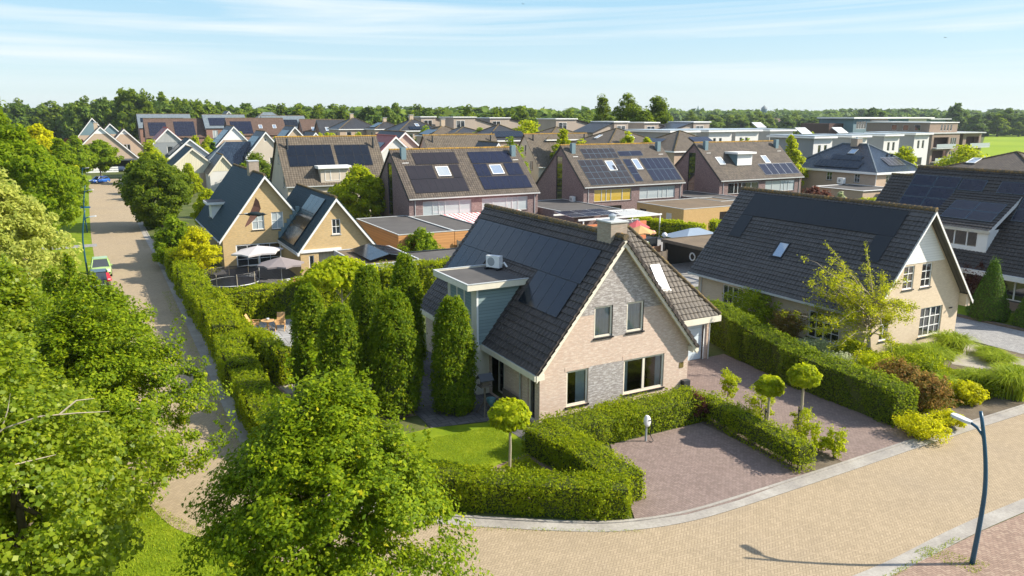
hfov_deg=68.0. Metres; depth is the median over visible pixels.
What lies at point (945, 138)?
apartment block
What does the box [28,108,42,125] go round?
wood tree
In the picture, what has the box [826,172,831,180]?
window
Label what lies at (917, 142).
flat roofed house
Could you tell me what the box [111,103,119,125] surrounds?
wood tree
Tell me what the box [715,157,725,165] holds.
roof window
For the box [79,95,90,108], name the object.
wood tree
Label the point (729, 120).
wood tree
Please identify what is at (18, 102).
wood tree
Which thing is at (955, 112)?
wood tree
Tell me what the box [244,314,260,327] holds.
garden chair
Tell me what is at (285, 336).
terrace
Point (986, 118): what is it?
wood tree
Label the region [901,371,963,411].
photinia
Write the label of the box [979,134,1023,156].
field
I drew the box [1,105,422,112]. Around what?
woods
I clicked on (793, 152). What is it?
town tree
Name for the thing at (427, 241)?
garden shrub
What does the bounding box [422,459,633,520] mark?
hedge
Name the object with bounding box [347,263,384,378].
column hornbeam
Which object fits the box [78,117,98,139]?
house
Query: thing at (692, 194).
flat garage
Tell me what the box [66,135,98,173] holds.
lane tree
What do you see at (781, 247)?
roof window
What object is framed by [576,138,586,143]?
town tree
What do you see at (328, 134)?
town tree
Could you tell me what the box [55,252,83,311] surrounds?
sapling
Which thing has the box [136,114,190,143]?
house
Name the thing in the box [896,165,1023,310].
corner house
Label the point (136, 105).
wood tree
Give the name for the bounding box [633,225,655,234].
parasol
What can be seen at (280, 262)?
parasol
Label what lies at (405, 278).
column hornbeam
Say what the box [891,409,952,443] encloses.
yellow shrub
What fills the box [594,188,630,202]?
window
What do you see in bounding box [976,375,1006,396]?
green shrub
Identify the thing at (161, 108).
wood tree
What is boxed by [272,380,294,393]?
garden path
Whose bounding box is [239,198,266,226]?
bird
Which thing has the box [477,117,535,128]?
single pitch house
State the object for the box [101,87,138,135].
wood tree
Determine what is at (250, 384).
hedge
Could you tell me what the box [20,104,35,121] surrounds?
wood tree
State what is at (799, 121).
wood tree
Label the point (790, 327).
garden bush
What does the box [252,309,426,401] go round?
back lawn
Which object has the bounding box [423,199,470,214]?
window
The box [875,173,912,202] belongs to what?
annex house
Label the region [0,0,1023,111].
sky
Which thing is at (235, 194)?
yellow brick house
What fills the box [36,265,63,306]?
sapling
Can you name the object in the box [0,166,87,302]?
willow
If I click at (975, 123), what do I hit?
wood tree
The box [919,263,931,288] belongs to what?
window
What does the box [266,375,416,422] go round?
leaf bed
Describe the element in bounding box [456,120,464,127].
window
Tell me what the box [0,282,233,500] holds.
young maple
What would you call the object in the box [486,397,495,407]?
planter
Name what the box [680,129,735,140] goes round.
flat roofed house
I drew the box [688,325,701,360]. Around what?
garage door
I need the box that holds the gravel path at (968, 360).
[950,343,1023,369]
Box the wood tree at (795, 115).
[792,112,800,119]
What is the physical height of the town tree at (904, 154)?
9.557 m
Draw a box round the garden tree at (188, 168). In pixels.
[181,163,203,194]
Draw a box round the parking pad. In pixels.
[611,423,805,517]
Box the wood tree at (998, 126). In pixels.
[986,113,1011,136]
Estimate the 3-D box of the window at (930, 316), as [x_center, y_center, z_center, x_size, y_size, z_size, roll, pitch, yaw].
[27.353,2.194,49.657,2.390,2.025,0.210,-7,14,-28]
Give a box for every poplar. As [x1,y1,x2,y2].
[590,94,613,122]
[607,92,641,121]
[633,108,655,121]
[645,95,672,123]
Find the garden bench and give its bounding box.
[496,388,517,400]
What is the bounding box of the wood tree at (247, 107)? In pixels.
[234,103,251,112]
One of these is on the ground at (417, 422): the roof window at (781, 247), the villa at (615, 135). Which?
the villa at (615, 135)
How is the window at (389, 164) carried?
in the semi detached house at (434, 181)
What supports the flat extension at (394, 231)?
on the ground at (417, 422)
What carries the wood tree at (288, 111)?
on the ground at (417, 422)
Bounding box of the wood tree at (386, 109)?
[380,106,390,117]
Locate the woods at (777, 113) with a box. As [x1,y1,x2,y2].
[655,107,1023,120]
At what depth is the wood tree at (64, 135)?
358.80 m
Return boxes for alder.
[0,253,102,369]
[0,324,179,575]
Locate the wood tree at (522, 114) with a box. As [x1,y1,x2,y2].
[511,106,537,126]
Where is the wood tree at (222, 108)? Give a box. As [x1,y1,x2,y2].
[213,105,225,112]
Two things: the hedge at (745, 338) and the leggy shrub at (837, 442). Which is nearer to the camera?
the leggy shrub at (837, 442)
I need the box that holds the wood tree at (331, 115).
[323,110,342,118]
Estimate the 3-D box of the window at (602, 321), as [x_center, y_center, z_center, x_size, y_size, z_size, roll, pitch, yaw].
[4.390,1.652,36.867,1.200,1.635,0.319,-7,14,-28]
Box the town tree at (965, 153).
[933,144,989,165]
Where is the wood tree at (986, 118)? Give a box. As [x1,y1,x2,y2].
[981,112,995,135]
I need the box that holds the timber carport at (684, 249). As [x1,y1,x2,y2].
[661,234,711,263]
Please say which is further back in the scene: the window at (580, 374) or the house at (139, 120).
the house at (139, 120)
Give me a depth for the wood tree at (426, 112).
344.75 m
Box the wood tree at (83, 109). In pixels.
[65,100,94,138]
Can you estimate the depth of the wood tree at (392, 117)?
343.54 m
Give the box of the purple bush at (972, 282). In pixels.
[961,260,1004,296]
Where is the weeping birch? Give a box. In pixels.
[48,137,92,210]
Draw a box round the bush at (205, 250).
[168,225,222,271]
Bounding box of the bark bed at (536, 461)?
[371,439,559,502]
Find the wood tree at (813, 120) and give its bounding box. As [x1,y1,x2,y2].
[800,118,818,124]
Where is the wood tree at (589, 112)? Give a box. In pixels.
[584,110,592,115]
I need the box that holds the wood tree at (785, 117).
[775,115,793,128]
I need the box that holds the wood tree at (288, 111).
[284,107,307,114]
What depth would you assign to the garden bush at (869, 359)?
42.47 m
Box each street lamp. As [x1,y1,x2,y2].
[81,185,93,232]
[82,210,95,273]
[951,411,987,564]
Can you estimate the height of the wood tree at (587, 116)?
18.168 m
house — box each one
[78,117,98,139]
[82,122,138,158]
[104,123,118,136]
[114,128,142,156]
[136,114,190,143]
[141,127,180,155]
[143,118,206,144]
[165,137,209,160]
[167,145,210,188]
[195,160,295,266]
[201,114,244,139]
[204,152,231,191]
[205,142,249,164]
[213,125,247,147]
[224,118,284,139]
[243,130,273,164]
[254,112,276,117]
[260,115,304,127]
[270,135,383,211]
[274,125,303,139]
[297,119,315,133]
[303,131,318,135]
[314,119,344,135]
[371,145,539,216]
[375,134,407,161]
[377,130,418,147]
[408,116,439,126]
[418,134,496,147]
[420,203,721,424]
[439,117,496,129]
[446,133,476,133]
[475,140,500,146]
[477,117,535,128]
[518,133,587,182]
[536,118,588,130]
[536,141,685,209]
[573,121,629,135]
[626,129,700,137]
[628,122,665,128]
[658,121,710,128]
[675,139,803,195]
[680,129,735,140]
[687,187,973,352]
[688,128,762,140]
[730,122,796,139]
[766,127,837,156]
[798,137,917,192]
[811,127,871,146]
[842,133,904,153]
[864,131,933,164]
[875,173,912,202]
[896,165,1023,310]
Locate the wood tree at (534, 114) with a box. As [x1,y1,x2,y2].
[529,110,540,117]
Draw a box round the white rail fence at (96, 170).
[86,167,118,172]
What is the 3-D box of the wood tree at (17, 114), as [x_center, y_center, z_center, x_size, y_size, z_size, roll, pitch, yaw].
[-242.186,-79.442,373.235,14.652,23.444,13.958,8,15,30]
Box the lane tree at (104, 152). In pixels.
[87,139,123,175]
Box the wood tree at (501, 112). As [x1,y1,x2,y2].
[492,106,505,116]
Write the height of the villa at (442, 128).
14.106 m
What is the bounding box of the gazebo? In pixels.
[663,228,712,243]
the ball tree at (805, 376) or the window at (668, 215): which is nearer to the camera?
the ball tree at (805, 376)
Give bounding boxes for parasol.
[231,245,282,278]
[257,256,303,276]
[629,220,649,227]
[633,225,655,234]
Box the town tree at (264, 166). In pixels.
[239,151,271,179]
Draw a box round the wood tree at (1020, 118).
[1008,114,1023,135]
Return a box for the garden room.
[333,244,418,269]
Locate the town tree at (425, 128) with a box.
[413,125,428,141]
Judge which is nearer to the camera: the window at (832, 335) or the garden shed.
the window at (832, 335)
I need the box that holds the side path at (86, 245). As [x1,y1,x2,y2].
[42,244,96,249]
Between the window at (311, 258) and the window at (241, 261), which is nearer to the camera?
the window at (311, 258)
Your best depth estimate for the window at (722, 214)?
99.54 m
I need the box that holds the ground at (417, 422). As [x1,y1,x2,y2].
[21,134,1023,547]
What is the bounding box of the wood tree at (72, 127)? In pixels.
[62,101,85,137]
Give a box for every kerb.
[142,222,1023,523]
[957,313,1023,330]
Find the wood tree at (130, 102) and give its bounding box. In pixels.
[115,87,139,140]
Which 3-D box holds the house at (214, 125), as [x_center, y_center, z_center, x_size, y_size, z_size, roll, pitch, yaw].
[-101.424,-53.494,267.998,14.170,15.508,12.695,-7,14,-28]
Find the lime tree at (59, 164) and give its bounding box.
[8,144,84,236]
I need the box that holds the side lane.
[141,239,201,247]
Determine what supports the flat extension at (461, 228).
on the ground at (417, 422)
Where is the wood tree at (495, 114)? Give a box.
[493,109,499,116]
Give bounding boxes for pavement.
[893,513,1023,575]
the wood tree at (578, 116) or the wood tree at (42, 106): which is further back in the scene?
the wood tree at (42, 106)
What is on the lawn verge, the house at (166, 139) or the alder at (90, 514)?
the alder at (90, 514)
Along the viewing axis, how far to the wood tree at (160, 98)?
370.04 m
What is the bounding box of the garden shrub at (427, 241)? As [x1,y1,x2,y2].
[397,226,445,251]
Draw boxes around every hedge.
[154,233,215,322]
[192,291,241,358]
[211,269,381,320]
[212,328,263,394]
[228,363,283,449]
[237,317,293,386]
[376,254,450,297]
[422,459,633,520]
[520,416,646,502]
[539,384,715,445]
[628,216,706,237]
[700,390,819,473]
[708,218,720,231]
[708,299,919,427]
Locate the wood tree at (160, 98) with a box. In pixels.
[156,95,168,103]
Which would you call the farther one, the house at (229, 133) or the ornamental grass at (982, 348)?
the house at (229, 133)
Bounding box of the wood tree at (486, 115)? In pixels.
[479,113,494,116]
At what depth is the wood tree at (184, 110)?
322.89 m
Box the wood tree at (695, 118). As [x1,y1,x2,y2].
[690,116,699,120]
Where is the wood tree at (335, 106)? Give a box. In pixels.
[322,103,340,115]
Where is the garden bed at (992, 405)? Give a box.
[767,328,1023,426]
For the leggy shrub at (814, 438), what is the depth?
33.32 m
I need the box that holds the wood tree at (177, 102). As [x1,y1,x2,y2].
[171,98,182,113]
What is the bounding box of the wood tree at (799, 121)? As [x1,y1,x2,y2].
[796,118,808,126]
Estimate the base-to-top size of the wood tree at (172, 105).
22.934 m
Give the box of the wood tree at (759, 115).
[748,111,764,124]
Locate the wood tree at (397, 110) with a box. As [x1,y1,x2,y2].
[392,102,406,121]
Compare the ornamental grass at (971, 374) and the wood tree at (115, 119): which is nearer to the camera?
the ornamental grass at (971, 374)
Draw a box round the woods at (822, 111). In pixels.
[551,108,990,112]
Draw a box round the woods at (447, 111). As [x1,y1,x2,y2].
[224,103,612,118]
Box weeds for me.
[162,291,988,575]
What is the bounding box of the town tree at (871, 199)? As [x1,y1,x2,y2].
[860,197,876,200]
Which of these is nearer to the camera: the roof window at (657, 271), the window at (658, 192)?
the roof window at (657, 271)
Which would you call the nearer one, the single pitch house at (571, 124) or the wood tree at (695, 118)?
the single pitch house at (571, 124)
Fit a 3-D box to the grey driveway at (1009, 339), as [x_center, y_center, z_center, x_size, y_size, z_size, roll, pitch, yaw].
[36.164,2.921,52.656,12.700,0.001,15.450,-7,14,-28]
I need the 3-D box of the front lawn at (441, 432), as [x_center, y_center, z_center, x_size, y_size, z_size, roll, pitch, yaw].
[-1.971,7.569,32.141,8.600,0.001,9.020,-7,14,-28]
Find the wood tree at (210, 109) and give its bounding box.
[203,103,221,113]
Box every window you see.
[213,130,217,138]
[236,242,281,266]
[252,216,265,230]
[271,212,283,229]
[309,255,313,268]
[332,219,341,234]
[388,162,392,214]
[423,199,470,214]
[424,120,431,125]
[435,166,452,176]
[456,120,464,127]
[482,196,527,209]
[489,164,505,174]
[529,379,534,419]
[556,156,561,198]
[559,122,566,128]
[565,368,588,408]
[593,305,613,340]
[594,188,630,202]
[604,161,617,171]
[622,353,664,396]
[625,301,644,334]
[631,159,643,169]
[639,186,674,199]
[650,264,671,290]
[666,213,671,218]
[687,153,695,190]
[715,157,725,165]
[719,211,726,219]
[722,284,742,308]
[727,181,758,194]
[761,155,770,163]
[765,180,794,190]
[769,241,790,260]
[805,310,839,343]
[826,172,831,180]
[847,149,858,154]
[853,174,859,182]
[856,121,865,128]
[878,324,886,342]
[891,125,896,129]
[901,265,914,291]
[902,125,908,130]
[914,125,920,130]
[915,157,921,164]
[917,305,941,338]
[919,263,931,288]
[950,138,955,143]
[965,158,981,163]
[1003,280,1023,302]
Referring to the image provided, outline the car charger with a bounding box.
[644,415,653,442]
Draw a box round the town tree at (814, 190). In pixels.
[801,186,834,196]
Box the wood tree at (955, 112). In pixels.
[943,102,966,130]
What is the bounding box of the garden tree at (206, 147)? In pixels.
[201,142,212,152]
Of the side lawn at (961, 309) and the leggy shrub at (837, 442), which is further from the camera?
the side lawn at (961, 309)
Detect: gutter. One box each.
[120,179,1023,531]
[853,499,1023,575]
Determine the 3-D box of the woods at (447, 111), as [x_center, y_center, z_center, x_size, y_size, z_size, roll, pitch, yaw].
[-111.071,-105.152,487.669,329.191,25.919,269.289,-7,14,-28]
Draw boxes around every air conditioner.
[484,254,507,270]
[570,196,575,201]
[836,177,845,184]
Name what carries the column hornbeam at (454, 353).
on the entry terrace at (428, 415)
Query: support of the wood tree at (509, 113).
on the ground at (417, 422)
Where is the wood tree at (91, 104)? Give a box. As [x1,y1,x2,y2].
[89,99,105,124]
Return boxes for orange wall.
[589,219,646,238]
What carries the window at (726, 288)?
in the neighbour house at (761, 240)
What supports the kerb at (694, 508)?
on the ground at (417, 422)
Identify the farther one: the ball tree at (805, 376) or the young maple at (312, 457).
the ball tree at (805, 376)
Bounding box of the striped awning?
[444,210,520,222]
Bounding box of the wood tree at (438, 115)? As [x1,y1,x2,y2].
[432,107,449,117]
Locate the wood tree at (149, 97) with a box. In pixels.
[147,93,155,101]
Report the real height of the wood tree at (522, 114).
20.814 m
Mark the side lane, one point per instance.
(145, 244)
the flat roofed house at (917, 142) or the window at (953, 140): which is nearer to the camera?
the flat roofed house at (917, 142)
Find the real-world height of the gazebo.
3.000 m
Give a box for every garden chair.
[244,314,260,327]
[274,312,285,331]
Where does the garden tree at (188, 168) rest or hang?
on the ground at (417, 422)
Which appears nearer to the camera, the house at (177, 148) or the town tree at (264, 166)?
the town tree at (264, 166)
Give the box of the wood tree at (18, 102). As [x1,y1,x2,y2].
[7,98,22,116]
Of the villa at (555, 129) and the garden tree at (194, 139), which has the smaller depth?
the villa at (555, 129)
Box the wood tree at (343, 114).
[336,104,355,119]
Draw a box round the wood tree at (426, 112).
[415,107,435,115]
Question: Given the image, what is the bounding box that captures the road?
[89,179,1023,575]
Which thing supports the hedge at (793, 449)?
on the planting strip
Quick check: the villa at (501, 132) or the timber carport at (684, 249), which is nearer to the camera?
the timber carport at (684, 249)
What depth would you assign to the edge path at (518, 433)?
35.58 m
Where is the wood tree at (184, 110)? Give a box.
[174,104,195,117]
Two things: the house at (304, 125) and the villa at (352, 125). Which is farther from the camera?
the house at (304, 125)
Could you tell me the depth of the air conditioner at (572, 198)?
105.80 m
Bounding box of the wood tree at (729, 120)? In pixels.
[722,116,735,127]
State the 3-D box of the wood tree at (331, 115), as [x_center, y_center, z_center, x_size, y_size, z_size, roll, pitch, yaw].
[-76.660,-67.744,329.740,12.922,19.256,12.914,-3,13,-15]
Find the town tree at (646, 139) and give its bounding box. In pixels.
[642,137,651,142]
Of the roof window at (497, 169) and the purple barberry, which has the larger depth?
the roof window at (497, 169)
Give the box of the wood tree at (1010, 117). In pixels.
[997,108,1017,135]
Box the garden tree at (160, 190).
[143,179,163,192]
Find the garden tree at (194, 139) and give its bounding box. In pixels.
[191,135,200,145]
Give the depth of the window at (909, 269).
47.74 m
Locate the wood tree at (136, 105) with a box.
[129,95,144,125]
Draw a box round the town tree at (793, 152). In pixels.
[785,134,808,185]
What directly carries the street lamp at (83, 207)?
on the lawn verge
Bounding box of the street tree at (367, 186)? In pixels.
[327,164,386,218]
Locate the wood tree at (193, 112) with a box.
[183,106,198,117]
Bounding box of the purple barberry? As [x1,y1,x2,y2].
[688,390,709,420]
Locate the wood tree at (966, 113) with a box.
[963,110,972,121]
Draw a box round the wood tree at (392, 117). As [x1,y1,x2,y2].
[387,110,401,124]
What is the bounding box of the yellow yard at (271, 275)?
[204,267,296,289]
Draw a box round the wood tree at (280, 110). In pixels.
[275,103,285,114]
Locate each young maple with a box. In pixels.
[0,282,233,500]
[0,387,111,551]
[53,270,167,400]
[170,338,492,575]
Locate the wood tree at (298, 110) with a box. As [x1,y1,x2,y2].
[291,103,312,118]
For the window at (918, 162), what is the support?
in the flat roofed house at (917, 142)
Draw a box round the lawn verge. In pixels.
[1,175,275,575]
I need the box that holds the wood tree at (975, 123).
[959,114,989,133]
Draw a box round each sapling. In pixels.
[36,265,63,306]
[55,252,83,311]
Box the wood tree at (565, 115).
[548,112,572,117]
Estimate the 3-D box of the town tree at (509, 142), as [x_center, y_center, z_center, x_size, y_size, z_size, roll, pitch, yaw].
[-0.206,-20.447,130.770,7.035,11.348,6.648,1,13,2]
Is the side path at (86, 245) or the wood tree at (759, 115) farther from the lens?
the wood tree at (759, 115)
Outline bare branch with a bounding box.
[0,393,108,464]
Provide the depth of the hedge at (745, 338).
40.46 m
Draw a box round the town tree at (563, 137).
[550,128,570,157]
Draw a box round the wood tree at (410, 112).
[404,110,415,119]
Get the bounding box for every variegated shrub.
[794,337,840,355]
[822,350,859,364]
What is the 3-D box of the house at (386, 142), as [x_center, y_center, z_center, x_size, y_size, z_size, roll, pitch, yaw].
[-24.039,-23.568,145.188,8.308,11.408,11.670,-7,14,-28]
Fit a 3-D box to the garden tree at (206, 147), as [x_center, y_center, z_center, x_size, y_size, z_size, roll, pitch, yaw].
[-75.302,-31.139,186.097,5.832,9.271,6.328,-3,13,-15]
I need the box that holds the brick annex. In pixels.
[637,197,732,229]
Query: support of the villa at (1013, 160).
on the ground at (417, 422)
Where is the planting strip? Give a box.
[699,417,841,472]
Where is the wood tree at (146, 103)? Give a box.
[129,88,156,139]
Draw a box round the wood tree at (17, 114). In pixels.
[6,102,30,132]
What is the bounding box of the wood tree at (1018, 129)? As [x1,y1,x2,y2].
[1008,122,1023,136]
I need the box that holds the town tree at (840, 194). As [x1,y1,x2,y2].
[835,191,846,197]
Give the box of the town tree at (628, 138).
[620,131,634,142]
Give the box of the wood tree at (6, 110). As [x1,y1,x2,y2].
[2,103,10,114]
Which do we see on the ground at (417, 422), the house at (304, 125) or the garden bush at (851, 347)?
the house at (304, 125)
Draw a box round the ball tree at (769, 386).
[754,374,785,422]
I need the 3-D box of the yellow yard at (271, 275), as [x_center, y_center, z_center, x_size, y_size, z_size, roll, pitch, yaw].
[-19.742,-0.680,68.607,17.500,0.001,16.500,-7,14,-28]
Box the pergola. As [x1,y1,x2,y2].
[553,208,661,236]
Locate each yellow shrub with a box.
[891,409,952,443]
[928,408,966,427]
[946,379,989,406]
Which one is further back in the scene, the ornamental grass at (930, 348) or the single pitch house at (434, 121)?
the single pitch house at (434, 121)
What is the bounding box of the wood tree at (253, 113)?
[246,107,264,117]
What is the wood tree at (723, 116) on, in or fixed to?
on the ground at (417, 422)
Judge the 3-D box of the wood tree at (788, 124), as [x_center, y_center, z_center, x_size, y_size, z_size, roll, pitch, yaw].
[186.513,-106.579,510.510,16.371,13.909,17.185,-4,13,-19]
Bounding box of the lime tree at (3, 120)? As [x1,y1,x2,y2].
[0,100,33,191]
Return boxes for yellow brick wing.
[277,183,376,276]
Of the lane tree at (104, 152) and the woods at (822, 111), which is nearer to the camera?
the lane tree at (104, 152)
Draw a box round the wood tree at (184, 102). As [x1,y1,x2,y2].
[180,98,190,107]
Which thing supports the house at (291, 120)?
on the ground at (417, 422)
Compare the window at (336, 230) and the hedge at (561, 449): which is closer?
the hedge at (561, 449)
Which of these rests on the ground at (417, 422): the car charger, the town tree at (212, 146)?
the town tree at (212, 146)
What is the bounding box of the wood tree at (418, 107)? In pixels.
[413,104,422,113]
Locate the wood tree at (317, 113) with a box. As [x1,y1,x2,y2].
[309,105,323,118]
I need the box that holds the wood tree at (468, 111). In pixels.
[457,104,476,116]
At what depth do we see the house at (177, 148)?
169.67 m
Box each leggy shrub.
[719,367,741,401]
[741,384,775,418]
[787,404,823,439]
[810,431,837,451]
[821,424,848,458]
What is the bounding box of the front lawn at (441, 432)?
[404,422,563,509]
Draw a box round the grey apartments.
[800,117,951,134]
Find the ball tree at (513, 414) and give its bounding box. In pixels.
[487,397,531,468]
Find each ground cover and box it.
[502,453,553,483]
[803,336,1001,413]
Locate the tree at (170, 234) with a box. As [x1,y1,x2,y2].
[151,213,196,263]
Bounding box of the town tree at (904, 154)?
[890,145,917,173]
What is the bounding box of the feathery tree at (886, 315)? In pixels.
[779,240,920,362]
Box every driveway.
[687,354,917,461]
[954,316,1023,353]
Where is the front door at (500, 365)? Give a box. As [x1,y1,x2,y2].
[498,360,503,392]
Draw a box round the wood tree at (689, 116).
[682,110,699,120]
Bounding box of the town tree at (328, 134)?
[324,132,335,135]
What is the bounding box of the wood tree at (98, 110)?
[90,97,115,128]
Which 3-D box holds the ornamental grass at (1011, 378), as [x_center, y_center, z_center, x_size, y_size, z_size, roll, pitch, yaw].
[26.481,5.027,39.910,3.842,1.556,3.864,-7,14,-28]
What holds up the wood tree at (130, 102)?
on the ground at (417, 422)
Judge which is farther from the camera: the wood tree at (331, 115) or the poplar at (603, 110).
the wood tree at (331, 115)
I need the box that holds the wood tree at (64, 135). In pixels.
[60,102,71,138]
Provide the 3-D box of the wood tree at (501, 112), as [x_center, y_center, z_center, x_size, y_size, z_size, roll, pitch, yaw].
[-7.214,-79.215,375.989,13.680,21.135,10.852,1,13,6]
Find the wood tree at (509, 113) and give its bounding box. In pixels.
[505,109,515,116]
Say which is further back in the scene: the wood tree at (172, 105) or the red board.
the wood tree at (172, 105)
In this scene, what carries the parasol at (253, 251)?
on the yellow yard at (271, 275)
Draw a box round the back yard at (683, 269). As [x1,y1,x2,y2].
[646,235,698,286]
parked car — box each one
[87,268,110,285]
[88,256,112,275]
[89,176,109,183]
[108,166,124,170]
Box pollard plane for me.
[300,255,378,302]
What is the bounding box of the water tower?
[761,105,766,112]
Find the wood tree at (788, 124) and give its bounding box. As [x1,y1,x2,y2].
[779,119,799,134]
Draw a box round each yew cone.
[965,256,1011,322]
[1010,297,1023,327]
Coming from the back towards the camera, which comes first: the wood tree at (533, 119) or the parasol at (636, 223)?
the wood tree at (533, 119)
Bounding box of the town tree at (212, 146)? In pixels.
[209,142,215,149]
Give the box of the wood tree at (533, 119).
[526,117,537,131]
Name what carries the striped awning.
attached to the semi detached house at (434, 181)
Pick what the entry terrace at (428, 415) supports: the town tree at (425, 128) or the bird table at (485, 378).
the bird table at (485, 378)
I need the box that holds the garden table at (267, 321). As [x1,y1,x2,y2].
[261,318,273,330]
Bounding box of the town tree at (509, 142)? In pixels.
[504,136,530,173]
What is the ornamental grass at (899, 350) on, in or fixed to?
on the garden bed at (992, 405)
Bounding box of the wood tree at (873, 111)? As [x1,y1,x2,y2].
[863,107,886,116]
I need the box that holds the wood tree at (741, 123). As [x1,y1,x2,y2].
[729,118,751,127]
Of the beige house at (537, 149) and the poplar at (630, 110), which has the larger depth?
the poplar at (630, 110)
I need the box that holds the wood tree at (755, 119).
[747,116,769,127]
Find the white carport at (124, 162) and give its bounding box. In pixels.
[107,158,136,170]
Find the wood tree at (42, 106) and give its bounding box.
[35,103,48,109]
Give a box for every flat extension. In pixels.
[356,215,454,251]
[410,214,472,247]
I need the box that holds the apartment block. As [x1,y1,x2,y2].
[866,122,989,164]
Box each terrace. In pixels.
[255,319,293,345]
[413,352,495,427]
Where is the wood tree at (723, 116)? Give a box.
[720,114,728,122]
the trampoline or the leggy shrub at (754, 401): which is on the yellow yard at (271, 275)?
the trampoline
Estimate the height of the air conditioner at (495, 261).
0.780 m
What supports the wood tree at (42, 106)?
on the ground at (417, 422)
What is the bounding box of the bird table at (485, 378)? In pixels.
[475,372,493,417]
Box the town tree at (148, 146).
[125,138,169,167]
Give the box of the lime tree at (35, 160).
[0,123,83,259]
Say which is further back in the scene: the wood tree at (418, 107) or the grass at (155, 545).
the wood tree at (418, 107)
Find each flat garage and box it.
[538,199,627,224]
[682,190,736,200]
[818,184,882,198]
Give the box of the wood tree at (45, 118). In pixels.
[31,100,64,138]
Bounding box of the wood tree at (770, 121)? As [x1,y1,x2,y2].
[765,118,777,128]
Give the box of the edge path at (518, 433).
[512,421,536,439]
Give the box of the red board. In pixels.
[106,272,111,280]
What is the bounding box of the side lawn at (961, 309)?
[957,305,1013,325]
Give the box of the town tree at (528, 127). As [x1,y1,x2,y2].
[512,119,539,132]
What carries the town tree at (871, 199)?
on the ground at (417, 422)
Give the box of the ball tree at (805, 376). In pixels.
[786,362,823,435]
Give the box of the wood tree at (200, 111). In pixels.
[192,99,207,117]
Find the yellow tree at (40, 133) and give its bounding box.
[27,123,78,167]
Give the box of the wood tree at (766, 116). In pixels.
[763,114,773,122]
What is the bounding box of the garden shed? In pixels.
[406,248,455,259]
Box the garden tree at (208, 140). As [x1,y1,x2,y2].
[201,135,212,146]
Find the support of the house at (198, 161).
on the ground at (417, 422)
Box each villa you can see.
[327,113,371,135]
[365,118,394,134]
[384,115,434,137]
[414,119,452,143]
[448,126,477,132]
[475,124,522,145]
[535,126,587,140]
[571,128,644,143]
[640,130,712,164]
[946,151,1023,170]
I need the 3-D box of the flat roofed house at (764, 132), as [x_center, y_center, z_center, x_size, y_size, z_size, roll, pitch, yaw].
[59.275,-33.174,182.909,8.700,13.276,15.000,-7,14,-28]
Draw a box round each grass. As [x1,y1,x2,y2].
[39,489,284,575]
[876,341,927,358]
[896,339,974,367]
[918,329,985,355]
[924,372,960,384]
[949,366,997,382]
[970,345,1008,354]
[972,349,1021,363]
[978,363,1023,401]
[986,360,1023,369]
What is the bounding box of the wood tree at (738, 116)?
[734,113,744,119]
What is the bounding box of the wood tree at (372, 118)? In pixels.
[355,106,382,124]
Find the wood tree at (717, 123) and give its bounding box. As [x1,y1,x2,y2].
[700,114,725,127]
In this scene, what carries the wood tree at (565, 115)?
on the ground at (417, 422)
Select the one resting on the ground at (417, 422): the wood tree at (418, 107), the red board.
the wood tree at (418, 107)
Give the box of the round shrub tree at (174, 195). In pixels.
[113,152,194,228]
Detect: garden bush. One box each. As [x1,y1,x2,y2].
[719,286,782,329]
[769,309,809,338]
[831,338,877,357]
[849,350,897,373]
[898,349,948,374]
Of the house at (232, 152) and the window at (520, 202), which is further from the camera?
the house at (232, 152)
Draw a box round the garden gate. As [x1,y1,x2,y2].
[658,250,667,259]
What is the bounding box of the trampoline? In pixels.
[205,265,259,286]
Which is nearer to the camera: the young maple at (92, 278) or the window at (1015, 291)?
the young maple at (92, 278)
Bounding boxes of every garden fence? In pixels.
[645,237,657,246]
[653,245,660,251]
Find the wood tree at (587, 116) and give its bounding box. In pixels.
[581,113,594,118]
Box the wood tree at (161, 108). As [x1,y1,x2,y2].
[152,101,173,113]
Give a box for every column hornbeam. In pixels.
[287,282,326,391]
[314,301,369,391]
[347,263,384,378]
[364,286,427,419]
[389,251,428,367]
[428,294,480,416]
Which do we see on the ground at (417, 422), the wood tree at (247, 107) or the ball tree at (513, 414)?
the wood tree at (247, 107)
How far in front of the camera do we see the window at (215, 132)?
260.91 m
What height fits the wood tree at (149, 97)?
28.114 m
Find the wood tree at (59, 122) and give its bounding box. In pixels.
[52,107,68,138]
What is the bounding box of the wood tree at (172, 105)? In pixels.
[165,103,175,112]
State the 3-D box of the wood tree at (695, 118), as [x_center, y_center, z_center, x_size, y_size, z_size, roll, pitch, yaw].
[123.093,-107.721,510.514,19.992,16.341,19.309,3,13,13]
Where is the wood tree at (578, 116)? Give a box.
[570,112,588,121]
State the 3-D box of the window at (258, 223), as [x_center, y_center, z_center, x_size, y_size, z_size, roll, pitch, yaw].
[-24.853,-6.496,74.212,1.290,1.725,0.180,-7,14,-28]
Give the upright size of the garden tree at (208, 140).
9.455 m
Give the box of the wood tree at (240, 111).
[234,108,246,117]
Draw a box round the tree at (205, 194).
[190,188,213,225]
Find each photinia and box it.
[862,355,928,381]
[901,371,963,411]

